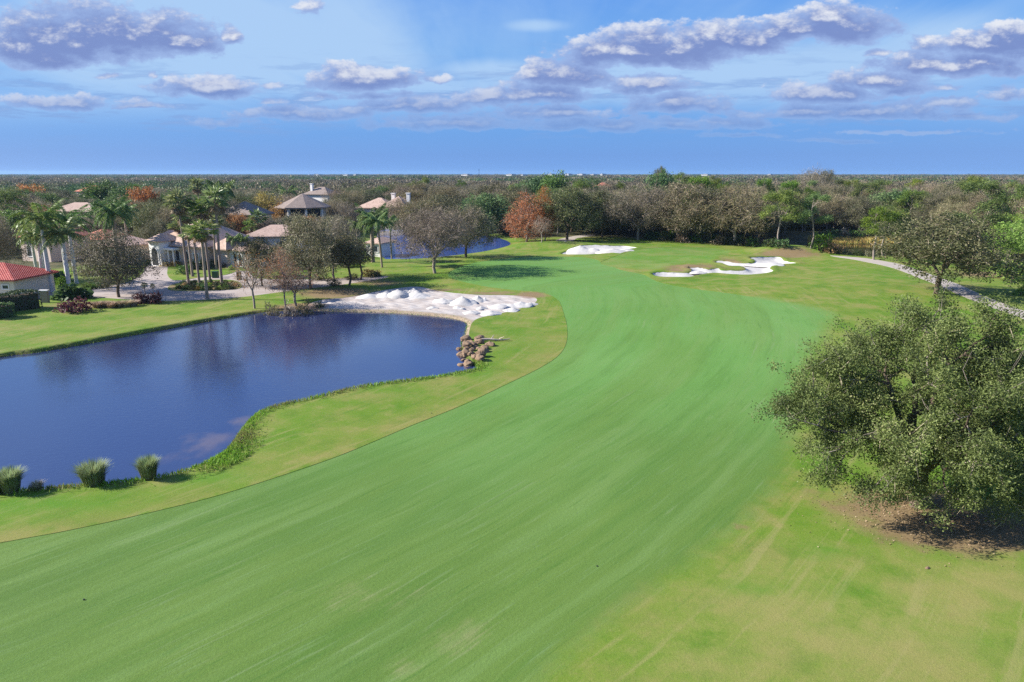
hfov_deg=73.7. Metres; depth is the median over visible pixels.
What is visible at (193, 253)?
window
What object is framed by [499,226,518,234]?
round shrub
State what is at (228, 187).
feather palm
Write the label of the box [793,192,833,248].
pine tree
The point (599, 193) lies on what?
oak tree
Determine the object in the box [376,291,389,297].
sand pile
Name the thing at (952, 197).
winter oak tree
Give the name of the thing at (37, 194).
broadleaf tree
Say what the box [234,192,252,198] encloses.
oak tree
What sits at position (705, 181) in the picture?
pine tree
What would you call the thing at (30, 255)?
window
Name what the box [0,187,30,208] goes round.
pine tree
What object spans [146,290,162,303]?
red shrub
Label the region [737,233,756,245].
dry shrub
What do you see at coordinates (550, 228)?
cypress tree
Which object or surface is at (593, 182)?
pine tree
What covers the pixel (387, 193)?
bare oak tree
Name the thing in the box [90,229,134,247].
house
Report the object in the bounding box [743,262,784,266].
sand pile
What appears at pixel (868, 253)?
dry shrub
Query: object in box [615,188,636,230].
bare oak tree
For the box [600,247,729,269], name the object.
putting green
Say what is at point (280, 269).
cypress tree
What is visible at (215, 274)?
utility box
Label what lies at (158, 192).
winter oak tree
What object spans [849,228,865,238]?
round shrub
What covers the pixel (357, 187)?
oak tree
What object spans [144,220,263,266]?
house
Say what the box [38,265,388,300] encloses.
road
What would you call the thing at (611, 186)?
winter oak tree
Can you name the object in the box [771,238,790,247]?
round shrub
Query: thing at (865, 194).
winter oak tree
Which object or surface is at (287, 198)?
bare oak tree
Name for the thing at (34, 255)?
royal palm
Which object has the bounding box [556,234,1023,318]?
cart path
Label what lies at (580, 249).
sand pile
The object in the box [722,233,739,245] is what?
round shrub
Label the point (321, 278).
dry shrub
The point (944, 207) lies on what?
bare oak tree
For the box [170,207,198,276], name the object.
fan palm
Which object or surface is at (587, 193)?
winter oak tree
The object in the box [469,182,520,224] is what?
oak tree
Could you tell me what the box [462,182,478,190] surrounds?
bare oak tree
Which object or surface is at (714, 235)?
round shrub
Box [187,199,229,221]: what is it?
oak tree
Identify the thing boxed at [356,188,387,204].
oak tree
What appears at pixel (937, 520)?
leaf litter
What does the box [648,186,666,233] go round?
pine tree
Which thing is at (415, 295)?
sand pile
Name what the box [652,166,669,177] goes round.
oak tree
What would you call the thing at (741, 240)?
round shrub
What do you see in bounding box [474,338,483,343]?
boulder
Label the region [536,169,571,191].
broadleaf tree
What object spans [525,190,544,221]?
pine tree
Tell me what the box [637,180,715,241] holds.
winter oak tree
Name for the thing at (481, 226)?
winter oak tree
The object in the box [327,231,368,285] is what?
slender tree
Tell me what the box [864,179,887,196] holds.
pine tree
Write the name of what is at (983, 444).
live oak
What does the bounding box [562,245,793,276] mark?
bunker sand
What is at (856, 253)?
round shrub
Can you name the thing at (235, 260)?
window
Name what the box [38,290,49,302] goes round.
garden wall
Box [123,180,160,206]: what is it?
broadleaf tree
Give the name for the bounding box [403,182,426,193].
winter oak tree
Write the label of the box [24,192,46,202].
winter oak tree
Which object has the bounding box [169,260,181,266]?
yellow shrub
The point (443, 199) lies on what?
oak tree
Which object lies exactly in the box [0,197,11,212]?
pine tree
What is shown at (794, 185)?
pine tree
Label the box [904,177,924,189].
pine tree
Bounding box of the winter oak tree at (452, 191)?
[429,184,463,206]
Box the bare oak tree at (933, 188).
[916,183,945,190]
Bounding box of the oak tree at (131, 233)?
[124,204,166,237]
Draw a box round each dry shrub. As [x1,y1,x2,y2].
[264,300,279,315]
[278,300,300,316]
[296,298,313,315]
[311,269,330,280]
[311,299,325,308]
[327,278,341,285]
[344,273,358,279]
[655,231,675,240]
[674,230,689,242]
[698,229,712,242]
[710,234,726,243]
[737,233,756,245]
[833,227,850,236]
[842,248,853,254]
[854,226,869,237]
[864,250,876,256]
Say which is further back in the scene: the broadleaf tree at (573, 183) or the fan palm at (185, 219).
the broadleaf tree at (573, 183)
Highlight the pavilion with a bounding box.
[274,194,330,220]
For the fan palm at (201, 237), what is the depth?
93.76 m
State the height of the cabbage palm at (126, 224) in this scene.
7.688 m
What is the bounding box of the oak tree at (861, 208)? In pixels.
[834,194,885,229]
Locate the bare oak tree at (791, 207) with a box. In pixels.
[766,190,807,233]
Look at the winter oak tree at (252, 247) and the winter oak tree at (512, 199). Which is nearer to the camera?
the winter oak tree at (252, 247)
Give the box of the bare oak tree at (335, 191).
[320,185,357,201]
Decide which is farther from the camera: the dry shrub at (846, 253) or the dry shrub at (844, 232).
the dry shrub at (844, 232)
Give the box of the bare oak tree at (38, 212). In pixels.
[12,201,77,230]
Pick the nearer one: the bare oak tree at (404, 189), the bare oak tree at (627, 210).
the bare oak tree at (627, 210)
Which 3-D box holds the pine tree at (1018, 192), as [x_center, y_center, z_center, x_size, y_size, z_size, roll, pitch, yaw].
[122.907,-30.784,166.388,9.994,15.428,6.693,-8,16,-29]
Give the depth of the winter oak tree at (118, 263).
93.82 m
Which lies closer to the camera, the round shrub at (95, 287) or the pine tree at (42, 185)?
the round shrub at (95, 287)
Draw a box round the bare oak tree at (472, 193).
[453,188,478,200]
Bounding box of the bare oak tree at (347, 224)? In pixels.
[292,214,364,278]
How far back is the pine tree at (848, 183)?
232.88 m
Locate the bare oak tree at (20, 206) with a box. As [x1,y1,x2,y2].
[0,194,69,218]
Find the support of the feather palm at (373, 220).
on the ground at (766, 590)
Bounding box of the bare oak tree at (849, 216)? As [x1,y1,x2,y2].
[828,197,875,230]
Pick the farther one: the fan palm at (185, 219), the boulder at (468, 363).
the fan palm at (185, 219)
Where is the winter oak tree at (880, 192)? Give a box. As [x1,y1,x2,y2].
[868,189,894,199]
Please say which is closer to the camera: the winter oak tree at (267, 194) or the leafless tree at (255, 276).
the leafless tree at (255, 276)
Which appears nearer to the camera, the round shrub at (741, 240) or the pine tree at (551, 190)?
the round shrub at (741, 240)
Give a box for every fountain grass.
[0,464,27,494]
[68,457,112,486]
[131,453,160,480]
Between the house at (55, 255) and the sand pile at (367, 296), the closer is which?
the sand pile at (367, 296)
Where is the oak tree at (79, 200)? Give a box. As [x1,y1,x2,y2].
[63,197,86,204]
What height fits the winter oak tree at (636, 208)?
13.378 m
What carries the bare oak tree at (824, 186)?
on the ground at (766, 590)
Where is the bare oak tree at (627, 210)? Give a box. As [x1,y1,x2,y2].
[597,178,681,239]
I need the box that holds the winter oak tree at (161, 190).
[149,187,168,192]
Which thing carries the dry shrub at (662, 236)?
on the ground at (766, 590)
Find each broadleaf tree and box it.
[0,208,25,252]
[14,188,48,201]
[15,182,47,193]
[40,191,68,203]
[73,178,119,201]
[84,201,110,215]
[102,183,151,204]
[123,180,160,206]
[153,190,179,206]
[223,213,254,234]
[252,191,283,210]
[267,201,285,221]
[364,185,392,197]
[458,190,514,236]
[508,180,526,188]
[519,176,541,192]
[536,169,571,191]
[572,177,596,187]
[643,168,683,189]
[867,189,899,205]
[887,187,920,226]
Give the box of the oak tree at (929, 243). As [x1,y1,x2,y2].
[863,210,1023,293]
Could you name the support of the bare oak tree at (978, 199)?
on the ground at (766, 590)
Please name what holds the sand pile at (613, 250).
on the bunker sand
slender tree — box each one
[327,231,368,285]
[351,236,377,279]
[745,204,781,245]
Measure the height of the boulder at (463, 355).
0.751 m
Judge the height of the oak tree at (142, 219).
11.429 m
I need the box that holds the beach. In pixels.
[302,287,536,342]
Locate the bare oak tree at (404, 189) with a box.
[386,184,418,196]
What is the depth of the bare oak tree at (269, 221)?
168.12 m
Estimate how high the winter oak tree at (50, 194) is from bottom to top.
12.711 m
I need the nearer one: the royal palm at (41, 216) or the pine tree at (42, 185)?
the royal palm at (41, 216)
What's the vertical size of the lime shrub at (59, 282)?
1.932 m
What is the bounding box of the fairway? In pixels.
[0,257,832,681]
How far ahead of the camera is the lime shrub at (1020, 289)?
97.61 m
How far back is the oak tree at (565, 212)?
175.64 m
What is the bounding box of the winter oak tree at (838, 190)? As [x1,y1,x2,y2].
[825,184,853,225]
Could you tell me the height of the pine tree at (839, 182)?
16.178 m
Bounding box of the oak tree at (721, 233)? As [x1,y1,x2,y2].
[704,193,745,235]
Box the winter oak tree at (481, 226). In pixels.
[432,202,501,256]
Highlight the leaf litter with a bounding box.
[780,472,1023,566]
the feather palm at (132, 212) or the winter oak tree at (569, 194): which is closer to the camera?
the feather palm at (132, 212)
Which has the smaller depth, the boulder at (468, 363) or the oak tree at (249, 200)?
the boulder at (468, 363)
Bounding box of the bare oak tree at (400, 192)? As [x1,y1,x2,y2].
[392,182,417,197]
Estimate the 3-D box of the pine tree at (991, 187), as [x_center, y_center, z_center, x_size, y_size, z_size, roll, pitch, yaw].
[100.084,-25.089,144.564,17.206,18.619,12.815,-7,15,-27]
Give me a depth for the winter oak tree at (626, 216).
189.96 m
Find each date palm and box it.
[89,193,132,250]
[354,202,388,262]
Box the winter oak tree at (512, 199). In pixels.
[496,189,532,225]
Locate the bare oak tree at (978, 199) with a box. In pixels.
[956,190,1015,237]
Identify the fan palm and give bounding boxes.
[161,186,193,282]
[167,219,184,232]
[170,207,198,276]
[175,224,208,284]
[184,197,214,282]
[184,219,219,298]
[188,177,205,198]
[199,184,230,282]
[200,215,225,269]
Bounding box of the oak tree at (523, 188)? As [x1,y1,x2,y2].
[512,184,533,222]
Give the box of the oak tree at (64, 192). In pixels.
[55,189,80,199]
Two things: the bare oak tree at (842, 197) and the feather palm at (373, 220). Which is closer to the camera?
the feather palm at (373, 220)
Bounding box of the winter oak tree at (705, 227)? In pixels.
[668,183,744,241]
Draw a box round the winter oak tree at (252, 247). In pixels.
[230,233,292,285]
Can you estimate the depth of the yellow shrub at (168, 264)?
129.03 m
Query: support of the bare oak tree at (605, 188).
on the ground at (766, 590)
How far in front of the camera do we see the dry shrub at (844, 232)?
181.97 m
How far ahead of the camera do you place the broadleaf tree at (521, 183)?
266.65 m
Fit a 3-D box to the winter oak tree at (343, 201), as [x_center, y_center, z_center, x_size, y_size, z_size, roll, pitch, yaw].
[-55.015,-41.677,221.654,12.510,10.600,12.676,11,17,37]
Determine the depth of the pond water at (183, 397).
59.22 m
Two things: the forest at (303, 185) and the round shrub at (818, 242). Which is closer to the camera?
the round shrub at (818, 242)
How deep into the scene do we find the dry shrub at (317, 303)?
89.80 m
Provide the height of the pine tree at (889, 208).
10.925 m
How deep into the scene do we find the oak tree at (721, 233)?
177.84 m
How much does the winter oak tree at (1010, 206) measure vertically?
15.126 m
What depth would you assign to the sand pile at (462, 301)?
91.78 m
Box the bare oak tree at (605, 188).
[596,183,612,192]
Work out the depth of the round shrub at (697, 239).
174.10 m
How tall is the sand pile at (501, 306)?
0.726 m
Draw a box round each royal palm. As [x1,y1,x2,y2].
[5,198,64,291]
[10,229,47,267]
[11,220,53,268]
[11,222,60,267]
[30,216,86,285]
[42,204,95,283]
[51,231,80,270]
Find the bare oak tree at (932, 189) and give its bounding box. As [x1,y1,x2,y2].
[924,180,954,192]
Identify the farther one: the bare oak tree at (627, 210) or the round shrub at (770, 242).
the bare oak tree at (627, 210)
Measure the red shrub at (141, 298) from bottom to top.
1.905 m
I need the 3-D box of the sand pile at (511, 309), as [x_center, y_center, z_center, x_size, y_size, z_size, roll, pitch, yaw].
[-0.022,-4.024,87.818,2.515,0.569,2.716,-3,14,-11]
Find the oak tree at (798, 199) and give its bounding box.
[764,188,823,237]
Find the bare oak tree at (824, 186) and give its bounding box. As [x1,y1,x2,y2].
[814,181,836,191]
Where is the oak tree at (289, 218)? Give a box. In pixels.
[270,215,315,228]
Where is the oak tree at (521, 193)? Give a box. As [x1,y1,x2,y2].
[512,189,530,224]
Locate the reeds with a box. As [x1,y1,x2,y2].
[807,235,899,244]
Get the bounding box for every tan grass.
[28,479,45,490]
[92,300,102,307]
[102,301,118,307]
[109,300,125,307]
[122,299,133,306]
[128,299,138,305]
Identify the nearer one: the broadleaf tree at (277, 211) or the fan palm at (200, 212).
the fan palm at (200, 212)
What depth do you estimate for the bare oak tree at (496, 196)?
213.67 m
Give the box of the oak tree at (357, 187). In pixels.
[344,184,366,194]
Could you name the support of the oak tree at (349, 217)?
on the ground at (766, 590)
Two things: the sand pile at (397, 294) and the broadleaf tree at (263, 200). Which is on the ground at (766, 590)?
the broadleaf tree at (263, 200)
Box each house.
[0,262,58,294]
[15,223,92,261]
[58,202,96,214]
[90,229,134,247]
[95,236,150,262]
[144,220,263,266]
[226,201,274,219]
[228,242,277,266]
[247,225,309,249]
[303,183,338,200]
[357,193,410,229]
[365,237,394,256]
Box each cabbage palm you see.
[117,219,135,231]
[140,282,148,293]
[241,219,258,233]
[247,207,268,229]
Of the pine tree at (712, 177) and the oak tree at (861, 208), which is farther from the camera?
the pine tree at (712, 177)
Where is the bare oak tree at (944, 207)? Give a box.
[927,197,978,230]
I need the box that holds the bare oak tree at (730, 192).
[719,181,747,234]
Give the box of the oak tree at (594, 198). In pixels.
[584,188,607,233]
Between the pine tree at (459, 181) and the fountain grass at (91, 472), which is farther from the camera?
the pine tree at (459, 181)
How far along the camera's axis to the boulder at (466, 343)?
68.69 m
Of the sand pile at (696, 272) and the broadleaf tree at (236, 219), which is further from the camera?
the broadleaf tree at (236, 219)
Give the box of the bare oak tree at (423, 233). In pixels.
[388,202,483,272]
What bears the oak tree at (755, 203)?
on the ground at (766, 590)
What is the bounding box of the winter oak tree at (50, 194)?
[34,190,70,200]
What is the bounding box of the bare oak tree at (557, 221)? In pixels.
[536,193,576,233]
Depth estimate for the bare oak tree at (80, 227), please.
154.16 m
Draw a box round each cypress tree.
[261,246,302,305]
[499,189,551,241]
[534,184,558,240]
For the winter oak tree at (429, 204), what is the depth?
196.75 m
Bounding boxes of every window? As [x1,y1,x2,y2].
[1,284,9,289]
[26,245,32,256]
[175,250,180,260]
[193,253,199,261]
[233,253,237,266]
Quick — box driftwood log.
[482,335,509,340]
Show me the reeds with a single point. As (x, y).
(843, 240)
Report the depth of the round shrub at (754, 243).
165.20 m
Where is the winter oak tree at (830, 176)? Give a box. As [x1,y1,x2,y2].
[817,168,840,185]
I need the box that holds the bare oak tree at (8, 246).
[0,210,33,264]
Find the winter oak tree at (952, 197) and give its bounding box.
[932,192,984,224]
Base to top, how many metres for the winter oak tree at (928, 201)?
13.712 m
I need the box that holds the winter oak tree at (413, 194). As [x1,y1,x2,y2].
[396,188,426,202]
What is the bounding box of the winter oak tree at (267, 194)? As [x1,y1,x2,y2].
[256,191,286,202]
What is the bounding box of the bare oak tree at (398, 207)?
[372,197,428,230]
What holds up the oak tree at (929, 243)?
on the ground at (766, 590)
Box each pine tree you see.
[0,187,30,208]
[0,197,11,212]
[5,186,30,204]
[34,183,50,191]
[401,179,427,187]
[419,176,431,188]
[456,179,466,187]
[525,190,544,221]
[542,187,561,220]
[574,179,588,189]
[585,177,601,190]
[615,180,625,189]
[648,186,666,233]
[667,189,698,239]
[674,171,688,187]
[683,177,702,187]
[687,175,715,230]
[709,175,721,186]
[711,177,722,188]
[716,181,730,191]
[755,178,774,192]
[757,186,807,246]
[778,180,807,196]
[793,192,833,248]
[801,186,817,232]
[806,180,816,187]
[834,178,845,186]
[844,178,863,193]
[847,182,871,227]
[860,206,901,259]
[863,204,919,255]
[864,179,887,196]
[880,179,892,187]
[892,189,926,227]
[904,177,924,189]
[909,190,935,213]
[948,177,1016,255]
[954,174,986,192]
[961,176,983,191]
[981,212,1023,262]
[983,205,1023,287]
[999,182,1023,228]
[1004,179,1023,190]
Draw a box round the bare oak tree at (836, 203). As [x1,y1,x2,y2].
[811,189,850,230]
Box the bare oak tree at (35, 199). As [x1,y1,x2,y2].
[9,194,50,206]
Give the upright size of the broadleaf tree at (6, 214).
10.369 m
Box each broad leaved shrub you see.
[49,282,93,300]
[53,270,71,281]
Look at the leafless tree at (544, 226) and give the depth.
160.28 m
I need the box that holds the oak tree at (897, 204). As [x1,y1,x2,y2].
[863,198,917,228]
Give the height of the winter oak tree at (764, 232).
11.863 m
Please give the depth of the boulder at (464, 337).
72.09 m
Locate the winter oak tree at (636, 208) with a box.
[622,190,647,234]
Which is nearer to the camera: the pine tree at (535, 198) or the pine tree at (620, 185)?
the pine tree at (535, 198)
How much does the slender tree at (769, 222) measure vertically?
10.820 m
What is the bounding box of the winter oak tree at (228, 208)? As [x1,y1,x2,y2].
[191,194,243,214]
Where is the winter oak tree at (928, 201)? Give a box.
[909,191,952,228]
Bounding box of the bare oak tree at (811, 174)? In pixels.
[787,162,838,187]
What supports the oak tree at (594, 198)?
on the ground at (766, 590)
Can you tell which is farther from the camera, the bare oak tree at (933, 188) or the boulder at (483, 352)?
the bare oak tree at (933, 188)
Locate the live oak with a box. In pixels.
[748,268,1023,532]
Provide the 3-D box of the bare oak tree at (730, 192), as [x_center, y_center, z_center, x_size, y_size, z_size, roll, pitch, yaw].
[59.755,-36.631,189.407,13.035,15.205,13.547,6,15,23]
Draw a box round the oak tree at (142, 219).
[128,201,175,232]
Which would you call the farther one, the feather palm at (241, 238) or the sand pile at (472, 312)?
the feather palm at (241, 238)
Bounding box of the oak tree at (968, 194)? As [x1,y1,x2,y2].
[943,191,981,236]
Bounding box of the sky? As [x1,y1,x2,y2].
[0,0,1023,174]
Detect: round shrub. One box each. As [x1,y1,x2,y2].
[84,282,94,288]
[91,282,99,288]
[173,264,190,274]
[184,259,195,268]
[194,258,212,269]
[209,258,221,267]
[372,271,381,276]
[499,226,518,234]
[643,230,655,239]
[645,230,659,239]
[659,229,676,239]
[685,234,694,241]
[688,231,705,242]
[705,232,719,242]
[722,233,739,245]
[731,233,743,244]
[745,236,762,246]
[762,237,776,246]
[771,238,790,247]
[806,231,833,251]
[822,227,845,237]
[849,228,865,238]
[853,251,864,255]
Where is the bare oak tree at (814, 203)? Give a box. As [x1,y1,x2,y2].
[801,199,830,230]
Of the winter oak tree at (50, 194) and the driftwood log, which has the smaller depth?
the driftwood log
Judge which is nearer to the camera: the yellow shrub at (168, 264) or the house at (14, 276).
the house at (14, 276)
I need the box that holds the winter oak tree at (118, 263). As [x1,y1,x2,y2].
[58,227,167,296]
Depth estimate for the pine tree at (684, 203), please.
171.29 m
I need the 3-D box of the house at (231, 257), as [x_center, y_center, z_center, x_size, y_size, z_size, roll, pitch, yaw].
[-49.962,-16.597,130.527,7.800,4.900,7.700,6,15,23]
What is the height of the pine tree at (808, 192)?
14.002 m
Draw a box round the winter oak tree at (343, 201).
[329,197,353,208]
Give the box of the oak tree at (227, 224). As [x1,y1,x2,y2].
[219,216,236,230]
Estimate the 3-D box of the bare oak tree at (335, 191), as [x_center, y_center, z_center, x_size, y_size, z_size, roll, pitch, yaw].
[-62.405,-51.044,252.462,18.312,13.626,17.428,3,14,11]
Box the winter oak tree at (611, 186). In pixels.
[597,181,621,191]
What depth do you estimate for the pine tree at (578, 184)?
219.01 m
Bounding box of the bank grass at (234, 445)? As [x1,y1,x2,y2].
[2,308,489,494]
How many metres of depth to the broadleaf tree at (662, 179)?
257.01 m
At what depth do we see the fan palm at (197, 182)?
180.98 m
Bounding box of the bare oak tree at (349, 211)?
[331,200,362,221]
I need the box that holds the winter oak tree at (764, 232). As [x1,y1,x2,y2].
[742,198,793,239]
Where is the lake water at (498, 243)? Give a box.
[377,230,509,258]
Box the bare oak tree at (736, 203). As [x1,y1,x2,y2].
[680,180,791,244]
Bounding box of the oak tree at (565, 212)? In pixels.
[533,185,607,239]
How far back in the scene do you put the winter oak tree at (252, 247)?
104.89 m
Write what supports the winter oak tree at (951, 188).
on the ground at (766, 590)
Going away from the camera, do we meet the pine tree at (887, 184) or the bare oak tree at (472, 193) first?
the bare oak tree at (472, 193)
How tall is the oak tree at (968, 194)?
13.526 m
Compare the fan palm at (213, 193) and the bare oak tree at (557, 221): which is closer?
the fan palm at (213, 193)
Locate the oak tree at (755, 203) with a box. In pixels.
[734,193,772,238]
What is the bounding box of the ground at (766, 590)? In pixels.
[0,220,1023,681]
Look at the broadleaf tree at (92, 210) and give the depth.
184.37 m
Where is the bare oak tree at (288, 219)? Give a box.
[271,213,316,225]
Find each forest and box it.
[0,174,1023,180]
[0,177,1023,197]
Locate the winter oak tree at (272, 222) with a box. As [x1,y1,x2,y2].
[248,215,284,227]
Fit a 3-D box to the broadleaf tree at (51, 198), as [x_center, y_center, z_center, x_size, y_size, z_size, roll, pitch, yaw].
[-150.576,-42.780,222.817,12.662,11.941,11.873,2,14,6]
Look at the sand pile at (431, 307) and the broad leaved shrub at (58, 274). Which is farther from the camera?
the broad leaved shrub at (58, 274)
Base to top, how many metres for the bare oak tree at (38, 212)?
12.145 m
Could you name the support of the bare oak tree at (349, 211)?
on the ground at (766, 590)
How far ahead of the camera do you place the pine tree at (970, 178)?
219.33 m
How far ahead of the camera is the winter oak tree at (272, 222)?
172.18 m
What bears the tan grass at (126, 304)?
on the ground at (766, 590)
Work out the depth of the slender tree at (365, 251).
113.14 m
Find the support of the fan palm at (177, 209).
on the ground at (766, 590)
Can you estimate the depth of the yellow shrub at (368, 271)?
117.61 m
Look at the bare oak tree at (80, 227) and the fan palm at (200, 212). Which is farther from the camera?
the bare oak tree at (80, 227)
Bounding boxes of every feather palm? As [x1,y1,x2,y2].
[110,202,140,231]
[203,179,235,198]
[225,233,240,244]
[233,234,249,241]
[278,184,298,196]
[348,219,364,241]
[362,210,393,267]
[384,215,399,258]
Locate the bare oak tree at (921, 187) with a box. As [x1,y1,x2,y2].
[906,181,927,189]
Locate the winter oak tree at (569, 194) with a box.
[550,185,584,231]
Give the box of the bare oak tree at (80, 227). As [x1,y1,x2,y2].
[17,212,95,230]
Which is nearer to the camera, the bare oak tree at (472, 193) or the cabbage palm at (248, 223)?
the cabbage palm at (248, 223)
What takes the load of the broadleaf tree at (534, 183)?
on the ground at (766, 590)
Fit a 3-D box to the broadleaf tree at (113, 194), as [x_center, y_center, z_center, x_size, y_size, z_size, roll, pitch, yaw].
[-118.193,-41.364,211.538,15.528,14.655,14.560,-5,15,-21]
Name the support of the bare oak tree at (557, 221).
on the ground at (766, 590)
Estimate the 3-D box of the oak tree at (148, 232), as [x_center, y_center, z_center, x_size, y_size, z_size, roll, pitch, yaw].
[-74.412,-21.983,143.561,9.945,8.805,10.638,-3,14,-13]
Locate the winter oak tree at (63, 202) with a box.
[53,198,76,205]
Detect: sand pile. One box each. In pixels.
[356,294,376,298]
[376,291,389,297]
[387,289,413,298]
[403,288,421,292]
[404,292,430,299]
[426,306,438,309]
[433,298,452,303]
[450,296,476,306]
[463,310,479,314]
[472,296,485,302]
[480,310,501,315]
[487,303,510,308]
[503,307,519,311]
[507,301,532,307]
[566,245,599,253]
[595,248,625,253]
[690,271,706,273]
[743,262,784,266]
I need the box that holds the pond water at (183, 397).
[0,311,476,488]
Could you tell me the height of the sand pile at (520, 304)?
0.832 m
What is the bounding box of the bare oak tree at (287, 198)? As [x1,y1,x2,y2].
[264,190,294,210]
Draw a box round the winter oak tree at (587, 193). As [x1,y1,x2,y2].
[582,188,596,230]
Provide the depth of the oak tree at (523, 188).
237.00 m
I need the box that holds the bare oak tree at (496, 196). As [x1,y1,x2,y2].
[486,188,515,228]
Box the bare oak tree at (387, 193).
[373,190,393,199]
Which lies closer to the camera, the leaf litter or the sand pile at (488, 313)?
the leaf litter
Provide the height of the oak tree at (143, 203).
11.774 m
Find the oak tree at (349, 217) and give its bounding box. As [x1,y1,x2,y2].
[318,214,354,231]
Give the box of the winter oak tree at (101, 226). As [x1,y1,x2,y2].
[75,215,128,232]
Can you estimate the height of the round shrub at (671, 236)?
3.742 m
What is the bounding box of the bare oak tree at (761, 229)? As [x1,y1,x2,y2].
[737,204,787,240]
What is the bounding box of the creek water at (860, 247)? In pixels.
[802,244,1023,265]
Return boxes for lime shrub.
[54,276,71,285]
[988,261,1023,280]
[1010,285,1023,295]
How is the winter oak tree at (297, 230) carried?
on the ground at (766, 590)
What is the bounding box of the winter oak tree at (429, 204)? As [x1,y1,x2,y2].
[390,199,455,233]
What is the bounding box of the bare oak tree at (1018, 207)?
[1009,195,1023,233]
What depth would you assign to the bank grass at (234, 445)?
44.18 m
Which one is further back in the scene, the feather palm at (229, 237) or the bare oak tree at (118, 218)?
the bare oak tree at (118, 218)
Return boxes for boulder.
[460,335,471,341]
[460,352,467,357]
[462,340,471,346]
[463,359,473,366]
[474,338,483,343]
[475,350,485,355]
[475,354,484,360]
[478,347,488,352]
[485,341,494,346]
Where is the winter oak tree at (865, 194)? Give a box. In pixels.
[848,189,870,199]
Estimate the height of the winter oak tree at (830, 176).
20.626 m
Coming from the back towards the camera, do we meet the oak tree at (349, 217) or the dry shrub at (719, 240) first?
the oak tree at (349, 217)
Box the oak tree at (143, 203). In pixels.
[131,197,169,214]
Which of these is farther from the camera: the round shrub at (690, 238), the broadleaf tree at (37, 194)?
the broadleaf tree at (37, 194)
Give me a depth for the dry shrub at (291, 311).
85.65 m
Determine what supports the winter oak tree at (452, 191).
on the ground at (766, 590)
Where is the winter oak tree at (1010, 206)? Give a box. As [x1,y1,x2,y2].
[988,184,1013,232]
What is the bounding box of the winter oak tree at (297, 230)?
[262,210,348,288]
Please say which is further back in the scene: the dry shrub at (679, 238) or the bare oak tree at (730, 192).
the bare oak tree at (730, 192)
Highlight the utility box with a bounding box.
[211,271,218,277]
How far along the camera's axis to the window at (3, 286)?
94.43 m
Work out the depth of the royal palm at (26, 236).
102.83 m
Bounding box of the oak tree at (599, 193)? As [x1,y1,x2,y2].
[569,187,640,236]
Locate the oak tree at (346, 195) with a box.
[321,192,357,205]
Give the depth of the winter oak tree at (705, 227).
168.78 m
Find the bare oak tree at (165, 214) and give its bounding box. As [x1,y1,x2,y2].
[142,199,194,231]
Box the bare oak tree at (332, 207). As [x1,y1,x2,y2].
[323,197,354,217]
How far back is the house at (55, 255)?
136.43 m
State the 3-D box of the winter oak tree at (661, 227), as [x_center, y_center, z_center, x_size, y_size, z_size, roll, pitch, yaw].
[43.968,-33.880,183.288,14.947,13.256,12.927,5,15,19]
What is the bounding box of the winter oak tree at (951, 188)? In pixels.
[930,184,959,198]
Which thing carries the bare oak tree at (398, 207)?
on the ground at (766, 590)
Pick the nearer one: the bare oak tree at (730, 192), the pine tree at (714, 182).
the bare oak tree at (730, 192)
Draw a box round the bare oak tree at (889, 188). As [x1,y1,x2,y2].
[874,182,896,193]
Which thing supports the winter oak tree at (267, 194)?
on the ground at (766, 590)
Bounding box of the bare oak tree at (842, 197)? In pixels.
[820,191,855,229]
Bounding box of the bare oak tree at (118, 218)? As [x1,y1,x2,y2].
[93,194,152,232]
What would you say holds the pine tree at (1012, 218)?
on the ground at (766, 590)
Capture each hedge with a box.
[0,289,42,310]
[0,301,16,318]
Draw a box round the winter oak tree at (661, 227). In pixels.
[653,195,697,234]
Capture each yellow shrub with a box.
[159,261,173,266]
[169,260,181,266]
[363,268,380,276]
[821,242,843,253]
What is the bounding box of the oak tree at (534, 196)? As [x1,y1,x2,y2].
[513,194,538,228]
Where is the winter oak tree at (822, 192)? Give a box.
[801,184,834,227]
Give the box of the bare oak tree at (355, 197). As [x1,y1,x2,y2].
[337,189,372,209]
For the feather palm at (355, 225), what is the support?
on the ground at (766, 590)
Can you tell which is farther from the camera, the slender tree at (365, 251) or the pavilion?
the pavilion
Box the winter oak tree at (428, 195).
[418,184,450,202]
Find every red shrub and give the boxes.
[52,295,91,313]
[132,292,150,303]
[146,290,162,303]
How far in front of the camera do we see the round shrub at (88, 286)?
103.62 m
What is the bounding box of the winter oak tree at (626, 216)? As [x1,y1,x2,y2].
[598,192,643,234]
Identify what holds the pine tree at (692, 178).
on the ground at (766, 590)
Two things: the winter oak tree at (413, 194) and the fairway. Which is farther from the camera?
the winter oak tree at (413, 194)
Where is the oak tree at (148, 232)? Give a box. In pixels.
[132,218,176,238]
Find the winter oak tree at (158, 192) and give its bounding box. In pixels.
[152,189,165,195]
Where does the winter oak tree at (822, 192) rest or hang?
on the ground at (766, 590)
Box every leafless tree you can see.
[226,249,275,308]
[270,266,321,305]
[531,216,551,242]
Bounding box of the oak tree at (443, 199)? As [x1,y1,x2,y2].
[416,193,472,215]
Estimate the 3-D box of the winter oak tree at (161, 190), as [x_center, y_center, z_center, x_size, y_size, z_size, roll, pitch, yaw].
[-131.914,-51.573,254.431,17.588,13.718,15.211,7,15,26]
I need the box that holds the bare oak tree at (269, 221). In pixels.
[245,215,281,229]
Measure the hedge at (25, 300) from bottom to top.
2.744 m
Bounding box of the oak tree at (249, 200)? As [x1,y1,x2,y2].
[229,194,261,206]
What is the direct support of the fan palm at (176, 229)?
on the ground at (766, 590)
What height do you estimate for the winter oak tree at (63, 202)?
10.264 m

